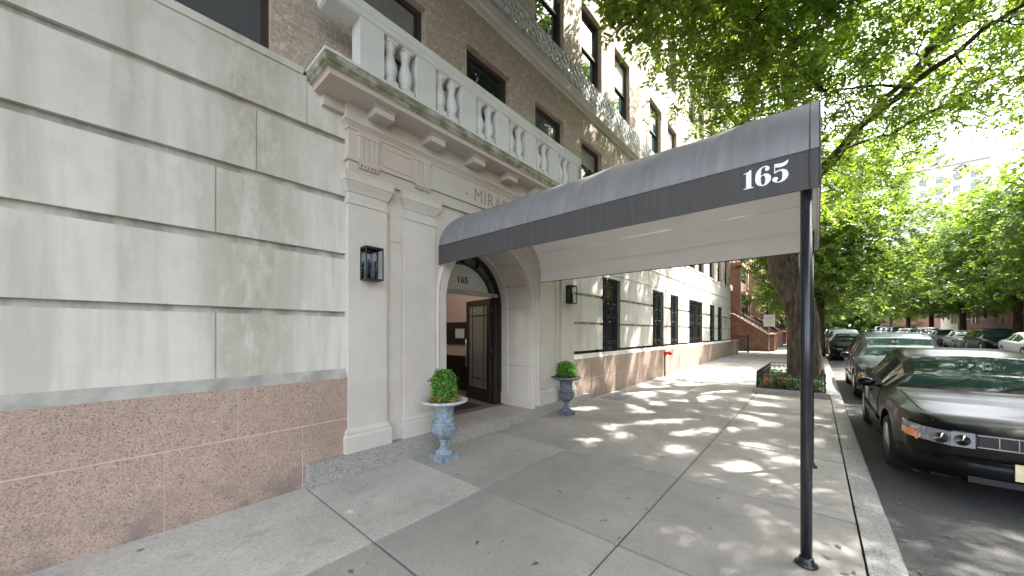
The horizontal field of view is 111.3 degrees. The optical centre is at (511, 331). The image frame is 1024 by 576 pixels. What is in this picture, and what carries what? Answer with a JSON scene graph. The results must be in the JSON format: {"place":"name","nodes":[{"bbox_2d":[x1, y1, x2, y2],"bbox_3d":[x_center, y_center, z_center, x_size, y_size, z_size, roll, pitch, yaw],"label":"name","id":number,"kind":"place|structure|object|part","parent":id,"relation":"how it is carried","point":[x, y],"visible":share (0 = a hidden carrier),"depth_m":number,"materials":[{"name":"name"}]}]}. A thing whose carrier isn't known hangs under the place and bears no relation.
{"place":"outdoors","nodes":[
{"label":"outdoors","id":0,"kind":"place"},
{"bbox_2d":[23,344,867,575],"bbox_3d":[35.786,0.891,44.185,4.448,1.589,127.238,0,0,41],"label":"pavement","id":1,"kind":"structure","parent":0,"point":[422,515],"depth_m":3.17,"materials":[{"name":"grey concrete"}]},
{"bbox_2d":[420,396,467,463],"bbox_3d":[-0.854,1.220,4.399,0.597,0.749,0.597,0,0,41],"label":"urn planter","id":2,"kind":"object","parent":1,"relation":"on","point":[443,426],"visible":0.88,"depth_m":4.29,"materials":[{"name":"stone"}]},
{"bbox_2d":[427,368,461,406],"bbox_3d":[-0.854,0.690,4.405,0.456,0.473,0.430,0,0,-13],"label":"boxwood shrub","id":3,"kind":"object","parent":2,"relation":"on","point":[444,386],"visible":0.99,"depth_m":4.31,"materials":[{"name":"green plant"}]},
{"bbox_2d":[551,375,580,416],"bbox_3d":[1.034,1.212,6.679,0.574,0.720,0.574,0,0,41],"label":"urn planter","id":4,"kind":"object","parent":1,"relation":"on","point":[566,393],"visible":0.97,"depth_m":6.58,"materials":[{"name":"stone"}]},
{"bbox_2d":[555,360,577,377],"bbox_3d":[1.044,0.725,6.680,0.451,0.416,0.460,0,0,-4],"label":"boxwood shrub","id":5,"kind":"object","parent":4,"relation":"on","point":[565,369],"visible":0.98,"depth_m":6.57,"materials":[{"name":"green plant"}]},
{"bbox_2d":[601,392,634,399],"bbox_3d":[2.572,1.545,8.463,0.500,0.016,0.850,0,0,41],"label":"pavement hatch","id":6,"kind":"object","parent":1,"relation":"on","point":[618,396],"visible":1,"depth_m":8.38,"materials":[{"name":"metal"}]},
{"bbox_2d":[438,99,820,570],"bbox_3d":[1.280,-0.151,4.494,4.016,3.484,2.427,0,0,41],"label":"entrance awning","id":7,"kind":"object","parent":1,"relation":"on","point":[750,190],"visible":1,"depth_m":3.35,"materials":[{"name":"fabric"}]},
{"bbox_2d":[664,351,671,376],"bbox_3d":[5.365,1.091,11.935,0.313,0.858,0.270,0,0,-33],"label":"standpipe","id":8,"kind":"object","parent":1,"relation":"on","point":[668,353],"visible":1,"depth_m":11.93,"materials":[{"name":"red metal"}]},
{"bbox_2d":[558,0,891,103],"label":"street tree","id":9,"kind":"object","parent":1,"relation":"on","point":[614,11],"visible":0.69,"depth_m":7.02,"materials":[{"name":"green plant"}]},
{"bbox_2d":[729,334,748,351],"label":"iron gate","id":10,"kind":"structure","parent":1,"relation":"on","point":[744,350],"depth_m":24.02,"materials":[{"name":"black metal"}]},
{"bbox_2d":[724,308,777,350],"bbox_3d":[17.887,-0.178,26.255,3.160,3.267,2.100,0,0,41],"label":"stoop","id":11,"kind":"object","parent":1,"relation":"on","point":[760,339],"visible":0.79,"depth_m":25.54,"materials":[{"name":"brown stone"}]},
{"bbox_2d":[745,311,783,346],"bbox_3d":[21.953,-0.265,30.935,3.160,3.267,2.100,0,0,41],"label":"stoop","id":12,"kind":"object","parent":1,"relation":"on","point":[779,339],"visible":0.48,"depth_m":30.10,"materials":[{"name":"brown stone"}]},
{"bbox_2d":[764,315,774,325],"bbox_3d":[17.588,0.110,23.922,0.630,2.580,0.058,0,0,41],"label":"street sign","id":13,"kind":"object","parent":1,"relation":"on","point":[769,320],"visible":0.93,"depth_m":23.89,"materials":[{"name":"metal"}]},
{"bbox_2d":[752,313,786,343],"bbox_3d":[26.020,-0.351,35.615,3.160,3.267,2.100,0,0,41],"label":"stoop","id":14,"kind":"object","parent":1,"relation":"on","point":[784,336],"visible":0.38,"depth_m":34.59,"materials":[{"name":"brown stone"}]},
{"bbox_2d":[763,315,786,330],"bbox_3d":[30.087,-0.438,40.294,3.160,3.267,2.100,0,0,41],"label":"stoop","id":15,"kind":"object","parent":1,"relation":"on","point":[782,329],"visible":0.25,"depth_m":39.38,"materials":[{"name":"brown stone"}]},
{"bbox_2d":[752,362,830,399],"bbox_3d":[7.878,1.308,9.813,1.480,0.652,3.650,0,0,41],"label":"tree bed","id":16,"kind":"object","parent":1,"relation":"on","point":[769,380],"visible":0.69,"depth_m":8.77,"materials":[{"name":"green plant"}]},
{"bbox_2d":[628,0,1023,382],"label":"street tree","id":17,"kind":"object","parent":16,"relation":"in","point":[808,76],"visible":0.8,"depth_m":7.41,"materials":[{"name":"green plant"}]},
{"bbox_2d":[775,281,873,320],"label":"street tree","id":18,"kind":"object","parent":1,"relation":"on","point":[844,312],"visible":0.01,"depth_m":47.90,"materials":[{"name":"green plant"}]},
{"bbox_2d":[765,242,884,323],"bbox_3d":[33.758,-5.130,40.181,9.678,12.464,11.884,0,0,-8],"label":"street tree","id":19,"kind":"object","parent":1,"relation":"on","point":[829,317],"visible":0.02,"depth_m":38.13,"materials":[{"name":"green plant"}]},
{"bbox_3d":[17.779,1.187,20.917,1.100,0.666,2.900,0,0,41],"label":"tree bed","id":20,"kind":"object","parent":1,"relation":"on","visible":0},
{"bbox_2d":[740,110,1004,355],"bbox_3d":[18.572,-5.096,19.481,10.188,13.120,12.509,0,0,41],"label":"street tree","id":21,"kind":"object","parent":20,"relation":"in","point":[859,247],"visible":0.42,"depth_m":17.73,"materials":[{"name":"green plant"}]},
{"bbox_3d":[26.503,1.001,30.956,1.100,0.660,2.500,0,0,41],"label":"tree bed","id":22,"kind":"object","parent":1,"relation":"on","visible":0},
{"bbox_2d":[748,207,916,319],"bbox_3d":[27.248,-5.280,31.500,12.509,13.120,10.188,0,0,11],"label":"street tree","id":23,"kind":"object","parent":22,"relation":"in","point":[841,305],"visible":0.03,"depth_m":28.75,"materials":[{"name":"green plant"}]},
{"bbox_2d":[453,402,481,411],"bbox_3d":[-1.158,1.417,6.564,0.640,0.008,1.050,0,0,41],"label":"door mat","id":24,"kind":"object","parent":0,"point":[465,405],"depth_m":6.64,"materials":[{"name":"brown fabric"}]},
{"bbox_2d":[824,368,868,575],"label":"ground","id":25,"kind":"structure","parent":0,"point":[854,508],"depth_m":3.44,"materials":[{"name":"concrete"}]},
{"bbox_2d":[0,0,730,575],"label":"apartment building","id":26,"kind":"structure","parent":25,"relation":"on","point":[202,202],"depth_m":3.38,"materials":[{"name":"stone"}]},
{"bbox_2d":[175,0,268,48],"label":"window","id":27,"kind":"structure","parent":26,"relation":"in","point":[248,18],"depth_m":3.40,"materials":[{"name":"grey glass"}]},
{"bbox_2d":[360,245,383,281],"bbox_3d":[-1.619,-0.783,4.044,0.149,0.378,0.210,0,0,41],"label":"wall lantern","id":28,"kind":"object","parent":26,"relation":"attached to","point":[372,263],"depth_m":3.99,"materials":[{"name":"black metal"}]},
{"bbox_2d":[363,0,420,83],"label":"window","id":29,"kind":"structure","parent":26,"relation":"in","point":[400,12],"depth_m":4.67,"materials":[{"name":"grey glass"}]},
{"bbox_2d":[316,0,581,183],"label":"balustrade","id":30,"kind":"object","parent":26,"relation":"on","point":[427,75],"visible":0.92,"depth_m":4.43,"materials":[{"name":"stone"}]},
{"bbox_2d":[446,322,465,343],"bbox_3d":[-1.260,0.030,8.575,1.150,0.540,0.042,0,0,41],"label":"notice board","id":31,"kind":"object","parent":26,"relation":"attached to","point":[455,332],"visible":0.71,"depth_m":8.67,"materials":[{"name":"brown wood"}]},
{"bbox_2d":[447,257,501,403],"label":"entrance door","id":32,"kind":"structure","parent":26,"relation":"attached to","point":[474,276],"depth_m":6.97,"materials":[{"name":"brown metal"}]},
{"bbox_2d":[465,298,492,403],"bbox_3d":[-0.711,0.375,7.259,0.103,2.070,1.002,0,0,-37],"label":"door leaf","id":33,"kind":"structure","parent":32,"relation":"in","point":[478,351],"depth_m":7.24,"materials":[{"name":"brown wood"}]},
{"bbox_2d":[467,51,504,120],"bbox_3d":[-0.477,-3.600,5.846,0.090,1.680,1.000,0,0,41],"label":"window","id":34,"kind":"structure","parent":26,"relation":"in","point":[477,71],"depth_m":5.86,"materials":[{"name":"black glass"}]},
{"bbox_2d":[535,105,559,153],"bbox_3d":[0.664,-3.600,7.160,0.090,1.680,1.000,0,0,41],"label":"window","id":35,"kind":"structure","parent":26,"relation":"in","point":[543,122],"depth_m":7.21,"materials":[{"name":"grey glass"}]},
{"bbox_2d":[535,0,559,46],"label":"window","id":36,"kind":"structure","parent":26,"relation":"in","point":[547,12],"depth_m":7.33,"materials":[{"name":"black glass"}]},
{"bbox_2d":[566,285,576,303],"bbox_3d":[1.247,-0.783,7.342,0.149,0.378,0.210,0,0,41],"label":"wall lantern","id":37,"kind":"object","parent":26,"relation":"attached to","point":[571,294],"depth_m":7.27,"materials":[{"name":"black metal"}]},
{"bbox_2d":[581,143,597,178],"bbox_3d":[1.805,-3.600,8.473,0.090,1.680,1.000,0,0,41],"label":"window","id":38,"kind":"structure","parent":26,"relation":"in","point":[589,164],"depth_m":8.50,"materials":[{"name":"grey glass"}]},
{"bbox_2d":[581,7,597,89],"bbox_3d":[1.805,-6.760,8.473,0.090,1.720,1.000,0,0,41],"label":"window","id":39,"kind":"structure","parent":26,"relation":"in","point":[589,32],"depth_m":8.57,"materials":[{"name":"black glass"}]},
{"bbox_2d":[596,278,619,351],"bbox_3d":[2.541,-0.405,9.218,0.184,1.970,1.070,0,0,41],"label":"window","id":40,"kind":"structure","parent":26,"relation":"in","point":[610,287],"depth_m":9.35,"materials":[{"name":"black metal"}]},
{"bbox_2d":[614,53,625,120],"bbox_3d":[2.947,-6.760,9.787,0.090,1.720,1.000,0,0,41],"label":"window","id":41,"kind":"structure","parent":26,"relation":"in","point":[619,71],"depth_m":9.93,"materials":[{"name":"white glass"}]},
{"bbox_2d":[650,103,657,153],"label":"window","id":42,"kind":"structure","parent":26,"relation":"in","point":[653,125],"depth_m":12.02,"materials":[{"name":"white glass"}]},
{"bbox_2d":[647,290,662,347],"bbox_3d":[4.886,-0.405,11.917,0.184,1.970,1.100,0,0,41],"label":"window","id":43,"kind":"structure","parent":26,"relation":"in","point":[657,305],"depth_m":12.04,"materials":[{"name":"black metal"}]},
{"bbox_2d":[668,128,673,149],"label":"window","id":44,"kind":"structure","parent":26,"relation":"in","point":[670,135],"depth_m":13.34,"materials":[{"name":"white glass"}]},
{"bbox_2d":[668,45,673,92],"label":"window","id":45,"kind":"structure","parent":26,"relation":"in","point":[668,45],"depth_m":13.44,"materials":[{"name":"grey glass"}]},
{"bbox_2d":[665,295,677,345],"bbox_3d":[6.067,-0.405,13.275,0.184,1.970,1.000,0,0,41],"label":"window","id":46,"kind":"structure","parent":26,"relation":"in","point":[673,308],"depth_m":13.36,"materials":[{"name":"black metal"}]},
{"bbox_2d":[684,300,695,343],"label":"window","id":47,"kind":"structure","parent":26,"relation":"in","point":[692,304],"depth_m":15.47,"materials":[{"name":"black metal"}]},
{"bbox_2d":[689,92,692,123],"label":"window","id":48,"kind":"structure","parent":26,"relation":"in","point":[689,92],"depth_m":15.56,"materials":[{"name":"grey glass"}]},
{"bbox_2d":[696,301,701,342],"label":"window","id":49,"kind":"structure","parent":26,"relation":"in","point":[698,304],"depth_m":16.10,"materials":[{"name":"black metal"}]},
{"bbox_2d":[706,305,713,341],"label":"window","id":50,"kind":"structure","parent":26,"relation":"in","point":[711,314],"depth_m":18.12,"materials":[{"name":"black metal"}]},
{"bbox_2d":[709,263,711,277],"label":"window","id":51,"kind":"structure","parent":26,"relation":"in","point":[710,265],"depth_m":18.44,"materials":[{"name":"black glass"}]},
{"bbox_2d":[714,307,721,340],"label":"window","id":52,"kind":"structure","parent":26,"relation":"in","point":[719,316],"depth_m":19.44,"materials":[{"name":"black metal"}]},
{"bbox_2d":[717,263,718,281],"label":"window","id":53,"kind":"structure","parent":26,"relation":"in","point":[717,263],"depth_m":19.83,"materials":[{"name":"grey glass"}]},
{"bbox_2d":[724,340,738,354],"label":"granite pier","id":54,"kind":"structure","parent":25,"relation":"on","point":[734,347],"depth_m":21.88,"materials":[{"name":"beige stone"}]},
{"bbox_2d":[730,260,747,317],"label":"row house","id":55,"kind":"structure","parent":25,"relation":"on","point":[737,287],"depth_m":27.15,"materials":[{"name":"brown brick"}]},
{"bbox_2d":[746,259,762,318],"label":"row house","id":56,"kind":"structure","parent":25,"relation":"on","point":[750,290],"depth_m":36.48,"materials":[{"name":"brown brick"}]},
{"bbox_2d":[761,269,773,314],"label":"row house","id":57,"kind":"structure","parent":25,"relation":"on","point":[764,308],"depth_m":45.88,"materials":[{"name":"red brick"}]},
{"bbox_2d":[774,312,780,323],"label":"row house","id":58,"kind":"structure","parent":25,"relation":"on","point":[776,317],"depth_m":55.21,"materials":[{"name":"brown brick"}]},
{"bbox_2d":[780,303,928,332],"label":"park trees","id":59,"kind":"object","parent":25,"relation":"on","point":[870,324],"visible":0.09,"depth_m":86.98,"materials":[{"name":"green plant"}]},
{"bbox_2d":[822,356,908,575],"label":"kerb","id":60,"kind":"structure","parent":25,"relation":"on","point":[883,556],"depth_m":3.18,"materials":[{"name":"grey concrete"}]},
{"bbox_2d":[878,244,940,328],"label":"building","id":61,"kind":"structure","parent":25,"relation":"on","point":[937,322],"depth_m":79.50,"materials":[{"name":"red brick"}]},
{"bbox_2d":[891,146,991,244],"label":"tower block","id":62,"kind":"structure","parent":25,"relation":"on","point":[966,156],"depth_m":95.58,"materials":[{"name":"grey glass"}]},
{"bbox_2d":[919,179,925,186],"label":"window","id":63,"kind":"structure","parent":62,"relation":"in","point":[923,183],"depth_m":98.38,"materials":[{"name":"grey glass"}]},
{"bbox_2d":[936,199,942,206],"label":"window","id":64,"kind":"structure","parent":62,"relation":"in","point":[938,201],"depth_m":96.31,"materials":[{"name":"grey glass"}]},
{"bbox_2d":[936,189,942,194],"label":"window","id":65,"kind":"structure","parent":62,"relation":"in","point":[940,191],"depth_m":96.36,"materials":[{"name":"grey glass"}]},
{"bbox_2d":[936,176,942,183],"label":"window","id":66,"kind":"structure","parent":62,"relation":"in","point":[937,181],"depth_m":96.36,"materials":[{"name":"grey glass"}]},
{"bbox_2d":[953,185,960,191],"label":"window","id":67,"kind":"structure","parent":62,"relation":"in","point":[955,187],"depth_m":94.43,"materials":[{"name":"grey glass"}]},
{"bbox_2d":[953,173,960,180],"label":"window","id":68,"kind":"structure","parent":62,"relation":"in","point":[954,175],"depth_m":94.43,"materials":[{"name":"grey glass"}]},
{"bbox_2d":[971,181,978,188],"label":"window","id":69,"kind":"structure","parent":62,"relation":"in","point":[974,183],"depth_m":92.58,"materials":[{"name":"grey glass"}]},
{"bbox_2d":[941,306,957,329],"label":"row house","id":70,"kind":"structure","parent":25,"relation":"on","point":[951,323],"depth_m":51.70,"materials":[{"name":"stone"}]},
{"bbox_2d":[958,308,980,329],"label":"row house","id":71,"kind":"structure","parent":25,"relation":"on","point":[974,322],"depth_m":43.91,"materials":[{"name":"red brick"}]},
{"bbox_2d":[981,210,1011,329],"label":"row house","id":72,"kind":"structure","parent":25,"relation":"on","point":[993,321],"depth_m":38.39,"materials":[{"name":"brown brick"}]},
{"bbox_2d":[730,0,1023,326],"label":"sky","id":73,"kind":"structure","parent":0,"point":[984,146],"materials":[{"name":"white"}]},
{"bbox_2d":[825,344,1023,575],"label":"road","id":74,"kind":"structure","parent":0,"point":[982,525],"depth_m":3.25,"materials":[{"name":"grey asphalt"}]},
{"bbox_2d":[348,380,1023,574],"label":"fallen leaves","id":75,"kind":"object","parent":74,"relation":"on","point":[477,541],"visible":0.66,"depth_m":2.95,"materials":[{"name":"brown plant"}]},
{"bbox_2d":[825,328,844,345],"bbox_3d":[30.776,0.461,33.130,1.812,1.612,4.824,0,0,41],"label":"parked car","id":76,"kind":"object","parent":74,"relation":"on","point":[828,331],"visible":0.21,"depth_m":33.07,"materials":[{"name":"black paint"}]},
{"bbox_2d":[827,329,858,352],"bbox_3d":[23.167,0.623,24.374,1.812,1.612,4.824,0,0,41],"label":"parked car","id":77,"kind":"object","parent":74,"relation":"on","point":[832,334],"visible":0.3,"depth_m":24.18,"materials":[{"name":"grey paint"}]},
{"bbox_2d":[828,333,858,358],"bbox_3d":[19.342,0.794,20.048,1.782,1.431,4.674,0,0,41],"label":"parked car","id":78,"kind":"object","parent":74,"relation":"on","point":[838,343],"visible":0.54,"depth_m":19.39,"materials":[{"name":"black paint"}]},
{"bbox_2d":[840,330,938,396],"bbox_3d":[10.345,0.783,9.466,2.188,1.682,4.950,0,0,41],"label":"parked car","id":79,"kind":"object","parent":74,"relation":"on","point":[863,352],"visible":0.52,"depth_m":9.10,"materials":[{"name":"black paint"}]},
{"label":"side window","id":80,"kind":"part","parent":79,"relation":"part of","materials":[{"name":"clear glass"}]},
{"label":"side window","id":81,"kind":"part","parent":79,"relation":"part of","materials":[{"name":"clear glass"}]},
{"bbox_2d":[887,327,904,331],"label":"parked car","id":82,"kind":"object","parent":74,"relation":"on","point":[893,328],"visible":0.2,"depth_m":50.04,"materials":[{"name":"blue paint"}]},
{"bbox_2d":[896,328,911,331],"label":"parked car","id":83,"kind":"object","parent":74,"relation":"on","point":[903,329],"visible":0.09,"depth_m":45.65,"materials":[{"name":"grey paint"}]},
{"bbox_2d":[913,327,938,333],"bbox_3d":[43.708,0.304,36.730,1.812,1.612,4.824,0,0,41],"label":"parked car","id":84,"kind":"object","parent":74,"relation":"on","point":[928,329],"visible":0.17,"depth_m":36.49,"materials":[{"name":"grey paint"}]},
{"bbox_2d":[857,347,1023,490],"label":"parked car","id":85,"kind":"object","parent":74,"relation":"on","point":[958,413],"visible":1,"depth_m":4.02,"materials":[{"name":"black paint"}]},
{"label":"side window","id":86,"kind":"part","parent":85,"relation":"part of","materials":[{"name":"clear glass"}]},
{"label":"side window","id":87,"kind":"part","parent":85,"relation":"part of","materials":[{"name":"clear glass"}]},
{"bbox_2d":[928,329,952,343],"bbox_3d":[39.724,0.479,32.145,1.782,1.431,4.674,0,0,41],"label":"parked car","id":88,"kind":"object","parent":74,"relation":"on","point":[937,335],"visible":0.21,"depth_m":31.69,"materials":[{"name":"grey paint"}]},
{"bbox_2d":[943,330,968,347],"bbox_3d":[35.788,0.563,27.616,1.782,1.431,4.674,0,0,41],"label":"parked car","id":89,"kind":"object","parent":74,"relation":"on","point":[953,338],"visible":0.46,"depth_m":27.45,"materials":[{"name":"grey paint"}]},
{"bbox_2d":[963,328,1014,348],"bbox_3d":[31.901,0.556,23.143,1.812,1.612,4.824,0,0,41],"label":"parked car","id":90,"kind":"object","parent":74,"relation":"on","point":[987,338],"visible":0.59,"depth_m":22.77,"materials":[{"name":"black paint"}]},
{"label":"side window","id":91,"kind":"part","parent":90,"relation":"part of","materials":[{"name":"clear glass"}]},
{"bbox_2d":[998,332,1023,352],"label":"parked car","id":92,"kind":"object","parent":74,"relation":"on","point":[1014,342],"visible":0.45,"depth_m":19.01,"materials":[{"name":"white paint"}]},
{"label":"side window","id":93,"kind":"part","parent":92,"relation":"part of","materials":[{"name":"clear glass"}]},
{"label":"side window","id":94,"kind":"part","parent":92,"relation":"part of","materials":[{"name":"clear glass"}]},
{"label":"far pavement","id":95,"kind":"structure","parent":0,"visible":0},
{"bbox_2d":[854,302,913,327],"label":"street tree","id":96,"kind":"object","parent":95,"relation":"on","point":[889,319],"visible":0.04,"depth_m":65.54,"materials":[{"name":"green plant"}]},
{"bbox_2d":[864,245,946,327],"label":"street tree","id":97,"kind":"object","parent":95,"relation":"on","point":[908,322],"visible":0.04,"depth_m":52.79,"materials":[{"name":"green plant"}]},
{"bbox_2d":[876,247,993,326],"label":"street tree","id":98,"kind":"object","parent":95,"relation":"on","point":[931,320],"visible":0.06,"depth_m":42.55,"materials":[{"name":"green plant"}]},
{"bbox_2d":[880,215,1014,329],"bbox_3d":[42.759,-5.324,33.257,11.771,12.858,12.325,0,0,25],"label":"street tree","id":99,"kind":"object","parent":95,"relation":"on","point":[913,293],"visible":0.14,"depth_m":33.08,"materials":[{"name":"green plant"}]},
{"bbox_2d":[895,162,1023,332],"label":"street tree","id":100,"kind":"object","parent":95,"relation":"on","point":[934,246],"visible":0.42,"depth_m":24.77,"materials":[{"name":"green plant"}]},
{"bbox_2d":[924,136,1023,304],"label":"street tree","id":101,"kind":"object","parent":95,"relation":"on","point":[1012,238],"visible":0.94,"depth_m":17.41,"materials":[{"name":"green plant"}]}
]}

